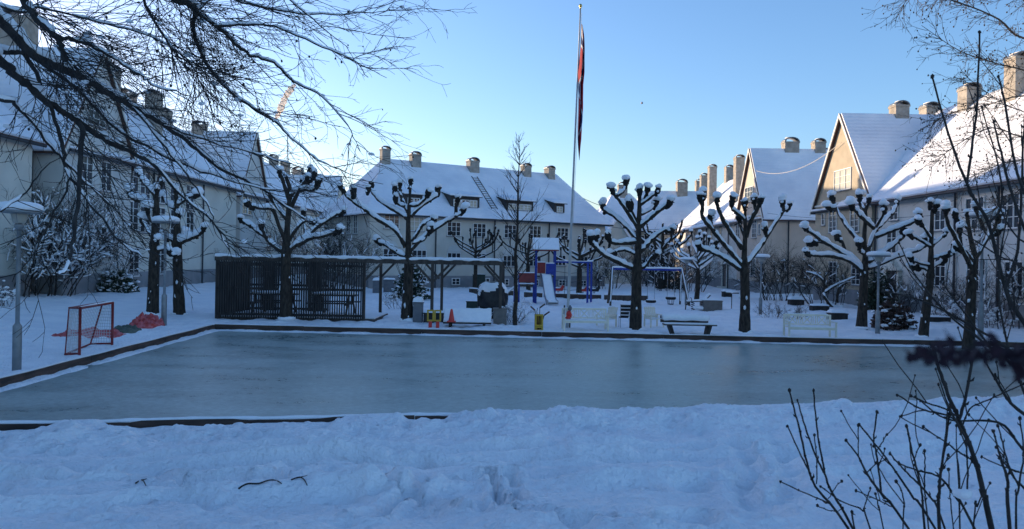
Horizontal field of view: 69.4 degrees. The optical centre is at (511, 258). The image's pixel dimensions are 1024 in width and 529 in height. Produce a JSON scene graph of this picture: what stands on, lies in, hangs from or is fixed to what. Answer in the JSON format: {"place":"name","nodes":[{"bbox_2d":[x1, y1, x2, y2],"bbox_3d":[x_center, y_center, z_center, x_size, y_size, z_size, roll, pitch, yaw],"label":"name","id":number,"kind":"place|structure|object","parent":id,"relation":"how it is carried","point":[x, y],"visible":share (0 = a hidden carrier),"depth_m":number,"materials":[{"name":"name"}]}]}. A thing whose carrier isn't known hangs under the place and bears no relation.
{"place":"outdoors","nodes":[
{"label":"outdoors","id":0,"kind":"place"},
{"bbox_2d":[0,274,1023,528],"bbox_3d":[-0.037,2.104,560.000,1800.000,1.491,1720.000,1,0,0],"label":"ground","id":1,"kind":"structure","parent":0,"point":[714,466],"depth_m":8.08,"materials":[{"name":"snow"}]},
{"bbox_2d":[0,280,23,306],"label":"shrub","id":2,"kind":"object","parent":1,"relation":"on","point":[4,296],"visible":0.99,"depth_m":26.76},
{"bbox_2d":[0,201,43,370],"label":"lamp post","id":3,"kind":"object","parent":1,"relation":"on","point":[19,217],"visible":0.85,"depth_m":15.16,"materials":[{"name":"grey metal"}]},
{"bbox_2d":[0,102,46,296],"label":"row house","id":4,"kind":"structure","parent":1,"relation":"on","point":[9,182],"depth_m":31.63,"materials":[{"name":"paint"}]},
{"bbox_2d":[1,155,138,296],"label":"bare bush","id":5,"kind":"object","parent":1,"relation":"on","point":[50,255],"visible":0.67,"depth_m":32.47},
{"bbox_2d":[51,327,125,338],"bbox_3d":[-12.563,2.228,21.789,2.567,0.423,1.953,1,0,0],"label":"net heap","id":6,"kind":"object","parent":1,"relation":"on","point":[117,333],"visible":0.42,"depth_m":21.50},
{"bbox_2d":[64,301,113,354],"bbox_3d":[-10.330,1.680,18.130,0.612,1.190,2.210,1,0,-15],"label":"hockey goal","id":7,"kind":"object","parent":1,"relation":"on","point":[79,320],"visible":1,"depth_m":18.26,"materials":[{"name":"red paint"}]},
{"bbox_2d":[0,324,214,386],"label":"rink board","id":8,"kind":"object","parent":1,"relation":"on","point":[48,369],"visible":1,"depth_m":17.00,"materials":[{"name":"brown wood"}]},
{"bbox_2d":[86,226,145,286],"bbox_3d":[-21.031,-0.272,38.009,5.967,4.043,6.646,1,0,-42],"label":"bare bush","id":9,"kind":"object","parent":1,"relation":"on","point":[117,266],"visible":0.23,"depth_m":37.91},
{"bbox_2d":[95,268,139,292],"bbox_3d":[-19.837,1.159,37.250,2.114,1.333,2.156,1,0,0],"label":"evergreen shrub","id":10,"kind":"object","parent":1,"relation":"on","point":[129,286],"visible":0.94,"depth_m":36.72,"materials":[{"name":"green plant"}]},
{"bbox_2d":[0,5,244,295],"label":"row house","id":11,"kind":"structure","parent":1,"relation":"on","point":[216,196],"depth_m":39.15,"materials":[{"name":"paint"}]},
{"bbox_2d":[81,155,93,188],"bbox_3d":[-20.548,-4.186,35.792,0.120,1.555,1.140,1,0,0],"label":"window","id":12,"kind":"structure","parent":11,"relation":"in","point":[86,162],"depth_m":35.88,"materials":[{"name":"white"}]},
{"bbox_2d":[100,160,113,192],"bbox_3d":[-20.549,-4.126,37.485,0.120,1.555,1.140,1,0,0],"label":"window","id":13,"kind":"structure","parent":11,"relation":"in","point":[110,172],"depth_m":37.47,"materials":[{"name":"white"}]},
{"bbox_2d":[130,201,138,230],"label":"window","id":14,"kind":"structure","parent":11,"relation":"in","point":[134,206],"depth_m":40.83,"materials":[{"name":"white"}]},
{"bbox_2d":[114,324,141,332],"bbox_3d":[-11.952,2.198,22.903,0.941,0.310,0.992,1,0,-18],"label":"tarp heap","id":15,"kind":"object","parent":1,"relation":"on","point":[126,328],"visible":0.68,"depth_m":22.72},
{"bbox_2d":[129,312,164,328],"bbox_3d":[-11.944,2.039,24.179,1.185,0.610,0.946,1,0,-29],"label":"net heap","id":16,"kind":"object","parent":1,"relation":"on","point":[147,321],"visible":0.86,"depth_m":23.97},
{"bbox_2d":[123,166,180,315],"bbox_3d":[-13.967,-0.600,28.394,2.767,5.926,0.895,1,0,17],"label":"pollard tree","id":17,"kind":"object","parent":1,"relation":"on","point":[152,306],"visible":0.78,"depth_m":28.22,"materials":[{"name":"brown plant"}]},
{"bbox_2d":[151,215,179,324],"bbox_3d":[-11.606,0.567,24.705,0.876,3.997,0.876,1,0,0],"label":"lamp post","id":18,"kind":"object","parent":1,"relation":"on","point":[157,219],"visible":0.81,"depth_m":24.64,"materials":[{"name":"grey metal"}]},
{"bbox_2d":[159,183,208,314],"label":"pollard tree","id":19,"kind":"object","parent":1,"relation":"on","point":[178,299],"visible":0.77,"depth_m":28.89,"materials":[{"name":"brown plant"}]},
{"bbox_2d":[0,412,450,430],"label":"rink board","id":20,"kind":"object","parent":1,"relation":"on","point":[5,425],"visible":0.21,"depth_m":10.66,"materials":[{"name":"brown wood"}]},
{"bbox_2d":[0,0,475,356],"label":"beech tree","id":21,"kind":"object","parent":1,"relation":"on","point":[47,60],"visible":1,"depth_m":6.96,"materials":[{"name":"brown plant"}]},
{"bbox_2d":[185,120,327,277],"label":"row house","id":22,"kind":"structure","parent":1,"relation":"on","point":[246,162],"depth_m":61.23,"materials":[{"name":"paint"}]},
{"bbox_2d":[237,164,347,320],"bbox_3d":[-8.170,-0.591,27.382,4.297,5.926,1.582,1,0,0],"label":"pollard tree","id":23,"kind":"object","parent":1,"relation":"on","point":[285,310],"visible":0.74,"depth_m":27.37,"materials":[{"name":"brown plant"}]},
{"bbox_2d":[280,160,342,207],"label":"row house","id":24,"kind":"structure","parent":1,"relation":"on","point":[326,185],"depth_m":90.01,"materials":[{"name":"tile"}]},
{"bbox_2d":[247,193,401,288],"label":"bare bush","id":25,"kind":"object","parent":1,"relation":"on","point":[333,251],"visible":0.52,"depth_m":51.97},
{"bbox_2d":[215,253,504,321],"bbox_3d":[-5.738,1.234,29.317,10.840,2.693,3.367,1,0,0],"label":"pergola","id":26,"kind":"object","parent":1,"relation":"on","point":[231,298],"visible":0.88,"depth_m":27.66,"materials":[{"name":"brown wood"}]},
{"bbox_2d":[245,290,300,312],"bbox_3d":[-9.478,1.727,29.349,1.827,0.907,1.560,1,0,0],"label":"picnic table","id":27,"kind":"object","parent":26,"relation":"on","point":[267,299],"visible":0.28,"depth_m":29.11,"materials":[{"name":"brown wood"}]},
{"bbox_2d":[307,291,359,314],"bbox_3d":[-7.064,1.769,29.349,1.800,0.908,1.560,1,0,0],"label":"picnic table","id":28,"kind":"object","parent":26,"relation":"on","point":[333,301],"visible":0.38,"depth_m":29.05,"materials":[{"name":"brown wood"}]},
{"bbox_2d":[383,278,394,292],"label":"storage bin","id":29,"kind":"object","parent":1,"relation":"on","point":[388,284],"visible":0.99,"depth_m":49.74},
{"bbox_2d":[382,285,401,308],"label":"shrub","id":30,"kind":"object","parent":1,"relation":"on","point":[391,297],"visible":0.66,"depth_m":34.86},
{"bbox_2d":[336,175,469,321],"bbox_3d":[-4.133,-0.371,28.181,5.058,5.634,1.428,1,0,0],"label":"pollard tree","id":31,"kind":"object","parent":1,"relation":"on","point":[430,196],"visible":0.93,"depth_m":27.84,"materials":[{"name":"brown plant"}]},
{"bbox_2d":[388,264,430,299],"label":"conifer","id":32,"kind":"object","parent":1,"relation":"on","point":[418,291],"visible":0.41,"depth_m":42.42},
{"bbox_2d":[412,297,423,322],"bbox_3d":[-3.522,1.960,27.746,0.390,1.057,0.450,1,0,0],"label":"storage bin","id":33,"kind":"object","parent":1,"relation":"on","point":[418,302],"visible":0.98,"depth_m":27.55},
{"bbox_2d":[423,311,443,322],"bbox_3d":[-2.845,2.229,27.660,0.930,0.543,0.550,1,0,0],"label":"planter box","id":34,"kind":"object","parent":1,"relation":"on","point":[430,316],"visible":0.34,"depth_m":27.41,"materials":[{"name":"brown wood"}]},
{"bbox_2d":[427,310,440,327],"bbox_3d":[-2.732,2.128,25.908,0.490,0.650,0.120,1,0,0],"label":"skating aid","id":35,"kind":"object","parent":1,"relation":"on","point":[433,319],"visible":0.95,"depth_m":25.88,"materials":[{"name":"yellow paint"}]},
{"bbox_2d":[319,145,613,288],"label":"apartment house","id":36,"kind":"structure","parent":1,"relation":"on","point":[472,182],"depth_m":62.92,"materials":[{"name":"paint"}]},
{"bbox_2d":[411,217,424,231],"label":"window","id":37,"kind":"structure","parent":36,"relation":"in","point":[415,221],"depth_m":58.52,"materials":[{"name":"white"}]},
{"bbox_2d":[412,242,426,256],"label":"window","id":38,"kind":"structure","parent":36,"relation":"in","point":[422,252],"depth_m":58.76,"materials":[{"name":"white"}]},
{"bbox_2d":[446,245,460,264],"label":"window","id":39,"kind":"structure","parent":36,"relation":"in","point":[453,248],"depth_m":60.31,"materials":[{"name":"white"}]},
{"bbox_2d":[447,222,461,236],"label":"window","id":40,"kind":"structure","parent":36,"relation":"in","point":[455,227],"depth_m":60.33,"materials":[{"name":"white"}]},
{"bbox_2d":[472,223,486,237],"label":"window","id":41,"kind":"structure","parent":36,"relation":"in","point":[481,228],"depth_m":61.58,"materials":[{"name":"white"}]},
{"bbox_2d":[503,248,513,266],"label":"window","id":42,"kind":"structure","parent":36,"relation":"in","point":[509,260],"depth_m":63.12,"materials":[{"name":"white"}]},
{"bbox_2d":[443,308,491,326],"bbox_3d":[-1.594,2.146,26.485,1.709,0.754,0.641,1,0,0],"label":"snowed bench","id":43,"kind":"object","parent":1,"relation":"on","point":[472,316],"visible":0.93,"depth_m":26.46,"materials":[{"name":"white wood"}]},
{"bbox_2d":[450,226,502,287],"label":"pollard tree","id":44,"kind":"object","parent":1,"relation":"on","point":[487,240],"visible":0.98,"depth_m":58.15,"materials":[{"name":"brown plant"}]},
{"bbox_2d":[477,281,507,318],"bbox_3d":[-0.789,1.685,30.090,1.341,1.502,0.936,1,0,0],"label":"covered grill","id":45,"kind":"object","parent":1,"relation":"on","point":[487,294],"visible":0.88,"depth_m":29.71,"materials":[{"name":"black fabric"}]},
{"bbox_2d":[493,307,507,324],"bbox_3d":[-0.450,2.210,27.913,0.550,0.666,0.650,1,0,0],"label":"crate","id":46,"kind":"object","parent":1,"relation":"on","point":[499,316],"visible":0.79,"depth_m":27.61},
{"bbox_2d":[491,296,536,323],"bbox_3d":[0.005,1.975,28.388,1.916,1.101,1.688,1,0,0],"label":"shrub","id":47,"kind":"object","parent":1,"relation":"on","point":[509,309],"visible":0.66,"depth_m":28.25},
{"bbox_2d":[487,132,550,324],"bbox_3d":[0.305,-1.095,27.430,2.417,7.350,2.797,1,0,0],"label":"slender tree","id":48,"kind":"object","parent":1,"relation":"on","point":[515,265],"visible":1,"depth_m":27.70,"materials":[{"name":"brown plant"}]},
{"bbox_2d":[499,229,559,290],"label":"pollard tree","id":49,"kind":"object","parent":1,"relation":"on","point":[523,245],"visible":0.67,"depth_m":56.35,"materials":[{"name":"brown plant"}]},
{"bbox_2d":[508,237,592,304],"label":"play tower","id":50,"kind":"structure","parent":1,"relation":"on","point":[548,281],"depth_m":40.74,"materials":[{"name":"blue paint"}]},
{"bbox_2d":[564,4,581,327],"bbox_3d":[2.212,-3.280,26.886,0.476,11.979,0.154,1,0,0],"label":"flagpole","id":51,"kind":"object","parent":1,"relation":"on","point":[572,213],"visible":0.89,"depth_m":26.86,"materials":[{"name":"white metal"}]},
{"bbox_2d":[578,24,584,159],"bbox_3d":[2.493,-6.028,26.802,0.245,4.944,0.235,1,0,0],"label":"pennant","id":52,"kind":"object","parent":51,"relation":"hanging from","point":[581,70],"visible":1,"depth_m":26.79,"materials":[{"name":"fabric"}]},
{"bbox_2d":[556,292,600,298],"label":"timber edge","id":53,"kind":"object","parent":1,"relation":"on","point":[577,295],"visible":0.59,"depth_m":45.94,"materials":[{"name":"brown wood"}]},
{"bbox_2d":[551,228,610,292],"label":"pollard tree","id":54,"kind":"object","parent":1,"relation":"on","point":[579,254],"visible":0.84,"depth_m":48.90,"materials":[{"name":"brown plant"}]},
{"bbox_2d":[561,307,609,331],"bbox_3d":[2.544,2.131,25.690,1.590,0.816,0.615,1,0,-3],"label":"garden bench","id":55,"kind":"object","parent":1,"relation":"on","point":[593,319],"visible":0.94,"depth_m":25.92,"materials":[{"name":"white paint"}]},
{"bbox_2d":[576,253,633,288],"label":"bare bush","id":56,"kind":"object","parent":1,"relation":"on","point":[597,274],"visible":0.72,"depth_m":62.42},
{"bbox_2d":[595,306,617,327],"bbox_3d":[3.526,2.165,27.355,0.666,0.749,0.616,1,0,-38],"label":"garden armchair","id":57,"kind":"object","parent":1,"relation":"on","point":[608,313],"visible":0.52,"depth_m":27.39,"materials":[{"name":"white paint"}]},
{"bbox_2d":[214,324,1023,346],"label":"rink board","id":58,"kind":"object","parent":1,"relation":"on","point":[624,335],"visible":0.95,"depth_m":24.35,"materials":[{"name":"brown wood"}]},
{"bbox_2d":[619,304,630,327],"bbox_3d":[4.199,2.139,27.378,0.421,0.909,0.518,1,0,0],"label":"slatted chair","id":59,"kind":"object","parent":1,"relation":"on","point":[624,310],"visible":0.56,"depth_m":27.17,"materials":[{"name":"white wood"}]},
{"bbox_2d":[604,294,646,300],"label":"timber edge","id":60,"kind":"object","parent":1,"relation":"on","point":[624,297],"visible":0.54,"depth_m":45.65,"materials":[{"name":"brown wood"}]},
{"bbox_2d":[597,182,663,283],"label":"house","id":61,"kind":"structure","parent":1,"relation":"on","point":[615,206],"depth_m":78.41,"materials":[{"name":"paint"}]},
{"bbox_2d":[586,175,676,330],"bbox_3d":[4.245,-0.127,26.083,3.004,5.802,2.265,1,0,14],"label":"pollard tree","id":62,"kind":"object","parent":1,"relation":"on","point":[637,267],"visible":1,"depth_m":26.28,"materials":[{"name":"brown plant"}]},
{"bbox_2d":[607,266,690,305],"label":"swing frame","id":63,"kind":"object","parent":1,"relation":"on","point":[681,270],"visible":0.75,"depth_m":41.10,"materials":[{"name":"blue paint"}]},
{"bbox_2d":[607,234,696,286],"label":"bare bush","id":64,"kind":"object","parent":1,"relation":"on","point":[643,273],"visible":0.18,"depth_m":70.61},
{"bbox_2d":[644,306,663,327],"bbox_3d":[5.306,2.196,27.719,0.616,0.749,0.666,1,0,-20],"label":"garden armchair","id":65,"kind":"object","parent":1,"relation":"on","point":[652,313],"visible":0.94,"depth_m":27.91,"materials":[{"name":"white paint"}]},
{"bbox_2d":[641,219,690,288],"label":"pollard tree","id":66,"kind":"object","parent":1,"relation":"on","point":[663,242],"visible":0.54,"depth_m":64.77,"materials":[{"name":"brown plant"}]},
{"bbox_2d":[637,179,698,272],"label":"house","id":67,"kind":"structure","parent":1,"relation":"on","point":[684,205],"depth_m":101.14,"materials":[{"name":"tile"}]},
{"bbox_2d":[627,233,731,292],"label":"bare bush","id":68,"kind":"object","parent":1,"relation":"on","point":[667,264],"visible":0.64,"depth_m":59.00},
{"bbox_2d":[660,313,716,334],"bbox_3d":[5.957,2.266,24.995,1.790,0.774,0.628,1,0,0],"label":"plank bench","id":69,"kind":"object","parent":1,"relation":"on","point":[670,320],"visible":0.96,"depth_m":25.02,"materials":[{"name":"brown wood"}]},
{"bbox_2d":[669,228,720,298],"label":"pollard tree","id":70,"kind":"object","parent":1,"relation":"on","point":[697,262],"visible":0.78,"depth_m":46.76,"materials":[{"name":"brown plant"}]},
{"bbox_2d":[700,298,722,310],"bbox_3d":[10.142,2.373,37.688,1.000,0.708,0.850,1,0,0],"label":"wood planter","id":71,"kind":"object","parent":1,"relation":"on","point":[711,304],"visible":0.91,"depth_m":37.29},
{"bbox_2d":[693,186,793,333],"bbox_3d":[8.229,0.202,25.538,4.093,5.343,1.346,1,0,-14],"label":"pollard tree","id":72,"kind":"object","parent":1,"relation":"on","point":[738,263],"visible":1,"depth_m":25.51,"materials":[{"name":"brown plant"}]},
{"bbox_2d":[675,137,827,293],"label":"row house","id":73,"kind":"structure","parent":1,"relation":"on","point":[742,180],"depth_m":61.58,"materials":[{"name":"tile"}]},
{"bbox_2d":[755,254,769,314],"bbox_3d":[11.680,1.347,34.700,0.816,3.134,0.816,1,0,0],"label":"lamp post","id":74,"kind":"object","parent":1,"relation":"on","point":[760,257],"visible":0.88,"depth_m":34.63,"materials":[{"name":"grey metal"}]},
{"bbox_2d":[722,239,831,300],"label":"bare bush","id":75,"kind":"object","parent":1,"relation":"on","point":[781,266],"visible":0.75,"depth_m":48.49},
{"bbox_2d":[787,296,804,304],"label":"planter tub","id":76,"kind":"object","parent":1,"relation":"on","point":[791,301],"visible":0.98,"depth_m":43.09,"materials":[{"name":"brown wood"}]},
{"bbox_2d":[783,313,836,337],"bbox_3d":[9.919,2.260,24.610,1.590,0.816,0.615,1,0,2],"label":"garden bench","id":77,"kind":"object","parent":1,"relation":"on","point":[791,326],"visible":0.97,"depth_m":24.85,"materials":[{"name":"white paint"}]},
{"bbox_2d":[808,303,829,310],"bbox_3d":[16.004,2.586,38.514,0.900,0.488,0.550,1,0,0],"label":"planter tub","id":78,"kind":"object","parent":1,"relation":"on","point":[819,306],"visible":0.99,"depth_m":38.26,"materials":[{"name":"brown wood"}]},
{"bbox_2d":[785,244,854,304],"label":"bare bush","id":79,"kind":"object","parent":1,"relation":"on","point":[804,277],"visible":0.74,"depth_m":43.18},
{"bbox_2d":[779,388,870,528],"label":"foreground shrub","id":80,"kind":"object","parent":1,"relation":"on","point":[827,501],"visible":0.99,"depth_m":3.07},
{"bbox_2d":[795,257,858,306],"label":"crooked tree","id":81,"kind":"object","parent":1,"relation":"on","point":[825,289],"visible":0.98,"depth_m":41.42,"materials":[{"name":"brown plant"}]},
{"bbox_2d":[827,309,848,319],"bbox_3d":[14.366,2.519,32.651,0.770,0.563,0.550,1,0,0],"label":"planter tub","id":82,"kind":"object","parent":1,"relation":"on","point":[838,314],"visible":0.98,"depth_m":32.40,"materials":[{"name":"grey wood"}]},
{"bbox_2d":[799,188,935,329],"bbox_3d":[13.345,0.045,27.989,5.785,5.486,2.498,1,0,0],"label":"pollard tree","id":83,"kind":"object","parent":1,"relation":"on","point":[865,266],"visible":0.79,"depth_m":27.95,"materials":[{"name":"brown plant"}]},
{"bbox_2d":[856,267,897,309],"bbox_3d":[19.520,1.587,39.612,2.015,2.684,2.019,1,0,0],"label":"evergreen shrub","id":84,"kind":"object","parent":1,"relation":"on","point":[872,299],"visible":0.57,"depth_m":39.29,"materials":[{"name":"green plant"}]},
{"bbox_2d":[866,251,891,333],"bbox_3d":[13.081,1.349,26.411,0.823,3.230,0.823,1,0,0],"label":"lamp post","id":85,"kind":"object","parent":1,"relation":"on","point":[878,256],"visible":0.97,"depth_m":26.34,"materials":[{"name":"grey metal"}]},
{"bbox_2d":[870,298,918,330],"bbox_3d":[14.716,2.191,28.674,1.746,1.314,1.653,1,0,0],"label":"hedge shrub","id":86,"kind":"object","parent":1,"relation":"on","point":[892,318],"visible":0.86,"depth_m":28.25,"materials":[{"name":"green plant"}]},
{"bbox_2d":[868,249,925,312],"bbox_3d":[20.370,1.175,37.909,3.269,3.417,3.788,1,0,0],"label":"bare bush","id":87,"kind":"object","parent":1,"relation":"on","point":[892,288],"visible":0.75,"depth_m":38.11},
{"bbox_2d":[809,51,1023,327],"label":"row house","id":88,"kind":"structure","parent":1,"relation":"on","point":[865,155],"depth_m":41.03,"materials":[{"name":"paint"}]},
{"bbox_2d":[827,211,836,233],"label":"window","id":89,"kind":"structure","parent":88,"relation":"in","point":[832,226],"depth_m":48.13,"materials":[{"name":"white"}]},
{"bbox_2d":[834,167,851,191],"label":"window","id":90,"kind":"structure","parent":88,"relation":"in","point":[842,177],"depth_m":46.74,"materials":[{"name":"white"}]},
{"bbox_2d":[848,211,859,233],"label":"window","id":91,"kind":"structure","parent":88,"relation":"in","point":[854,219],"depth_m":45.06,"materials":[{"name":"white"}]},
{"bbox_2d":[886,230,897,253],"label":"window","id":92,"kind":"structure","parent":88,"relation":"in","point":[890,237],"depth_m":41.00,"materials":[{"name":"white"}]},
{"bbox_2d":[929,199,946,231],"bbox_3d":[21.078,-2.100,36.659,0.120,1.555,1.540,1,0,0],"label":"window","id":93,"kind":"structure","parent":88,"relation":"in","point":[939,220],"depth_m":36.53,"materials":[{"name":"white"}]},
{"bbox_2d":[934,258,946,287],"bbox_3d":[21.030,0.660,36.575,0.120,1.555,1.540,1,0,0],"label":"window","id":94,"kind":"structure","parent":88,"relation":"in","point":[942,270],"depth_m":36.32,"materials":[{"name":"white"}]},
{"bbox_2d":[963,196,984,231],"bbox_3d":[21.076,-2.017,33.720,0.120,1.555,1.540,1,0,0],"label":"window","id":95,"kind":"structure","parent":88,"relation":"in","point":[970,200],"depth_m":33.90,"materials":[{"name":"white"}]},
{"bbox_2d":[963,260,986,293],"bbox_3d":[21.028,0.782,33.549,0.120,1.555,1.540,1,0,0],"label":"window","id":96,"kind":"structure","parent":88,"relation":"in","point":[985,265],"depth_m":33.29,"materials":[{"name":"white"}]},
{"bbox_2d":[1001,193,1021,229],"bbox_3d":[21.076,-1.979,31.298,0.120,1.555,1.340,1,0,0],"label":"window","id":97,"kind":"structure","parent":88,"relation":"in","point":[1013,219],"depth_m":31.24,"materials":[{"name":"white"}]},
{"bbox_2d":[1001,261,1023,298],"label":"window","id":98,"kind":"structure","parent":88,"relation":"in","point":[1006,262],"depth_m":30.77,"materials":[{"name":"white"}]},
{"bbox_2d":[903,197,956,336],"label":"pollard tree","id":99,"kind":"object","parent":1,"relation":"on","point":[929,266],"visible":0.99,"depth_m":25.46,"materials":[{"name":"brown plant"}]},
{"bbox_2d":[840,326,1023,528],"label":"foreground shrub","id":100,"kind":"object","parent":1,"relation":"on","point":[949,414],"visible":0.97,"depth_m":2.57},
{"bbox_2d":[952,489,971,499],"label":"snow clump","id":101,"kind":"object","parent":100,"relation":"on","point":[963,494],"visible":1,"depth_m":2.40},
{"bbox_2d":[909,257,968,314],"bbox_3d":[20.381,1.238,34.865,3.462,3.291,3.728,1,0,0],"label":"bare bush","id":102,"kind":"object","parent":1,"relation":"on","point":[943,297],"visible":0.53,"depth_m":34.25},
{"bbox_2d":[930,315,950,321],"bbox_3d":[18.896,2.708,32.869,1.050,0.344,0.450,1,0,0],"label":"planter tub","id":103,"kind":"object","parent":1,"relation":"on","point":[936,318],"visible":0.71,"depth_m":32.67,"materials":[{"name":"brown wood"}]},
{"bbox_2d":[861,0,1023,270],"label":"corner tree","id":104,"kind":"object","parent":1,"relation":"on","point":[989,95],"visible":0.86,"depth_m":20.60,"materials":[{"name":"brown plant"}]},
{"bbox_2d":[920,301,964,319],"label":"shrub","id":105,"kind":"object","parent":1,"relation":"on","point":[938,311],"visible":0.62,"depth_m":33.72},
{"bbox_2d":[881,30,1023,449],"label":"foreground shrub","id":106,"kind":"object","parent":1,"relation":"on","point":[1011,303],"visible":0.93,"depth_m":3.40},
{"bbox_2d":[940,200,1004,349],"bbox_3d":[14.338,0.645,22.961,2.633,5.105,1.205,1,0,-36],"label":"pollard tree","id":107,"kind":"object","parent":1,"relation":"on","point":[971,284],"visible":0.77,"depth_m":23.05,"materials":[{"name":"brown plant"}]},
{"bbox_2d":[969,208,992,338],"bbox_3d":[16.007,0.727,25.201,0.934,4.860,0.935,1,0,0],"label":"lamp post","id":108,"kind":"object","parent":1,"relation":"on","point":[980,311],"visible":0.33,"depth_m":25.15,"materials":[{"name":"metal"}]},
{"bbox_2d":[944,256,1023,328],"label":"bare bush","id":109,"kind":"object","parent":1,"relation":"on","point":[1005,272],"visible":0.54,"depth_m":30.38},
{"bbox_2d":[956,304,1019,327],"bbox_3d":[19.654,2.398,30.171,2.418,1.234,1.800,1,0,-30],"label":"shrub","id":110,"kind":"object","parent":1,"relation":"on","point":[991,316],"visible":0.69,"depth_m":30.08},
{"bbox_2d":[0,331,1023,420],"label":"ice","id":111,"kind":"structure","parent":0,"point":[231,373],"depth_m":16.19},
{"bbox_2d":[0,0,1023,209],"label":"sky","id":112,"kind":"structure","parent":0,"point":[715,81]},
{"bbox_2d":[275,84,295,118],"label":"contrail","id":113,"kind":"object","parent":112,"relation":"in","point":[289,91],"visible":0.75,"depth_m":5981.01,"materials":[{"name":"white"}]},
{"bbox_2d":[903,329,1023,382],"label":"leafy spray","id":114,"kind":"object","parent":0,"point":[1002,355],"visible":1,"depth_m":0.35,"materials":[{"name":"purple plant"}]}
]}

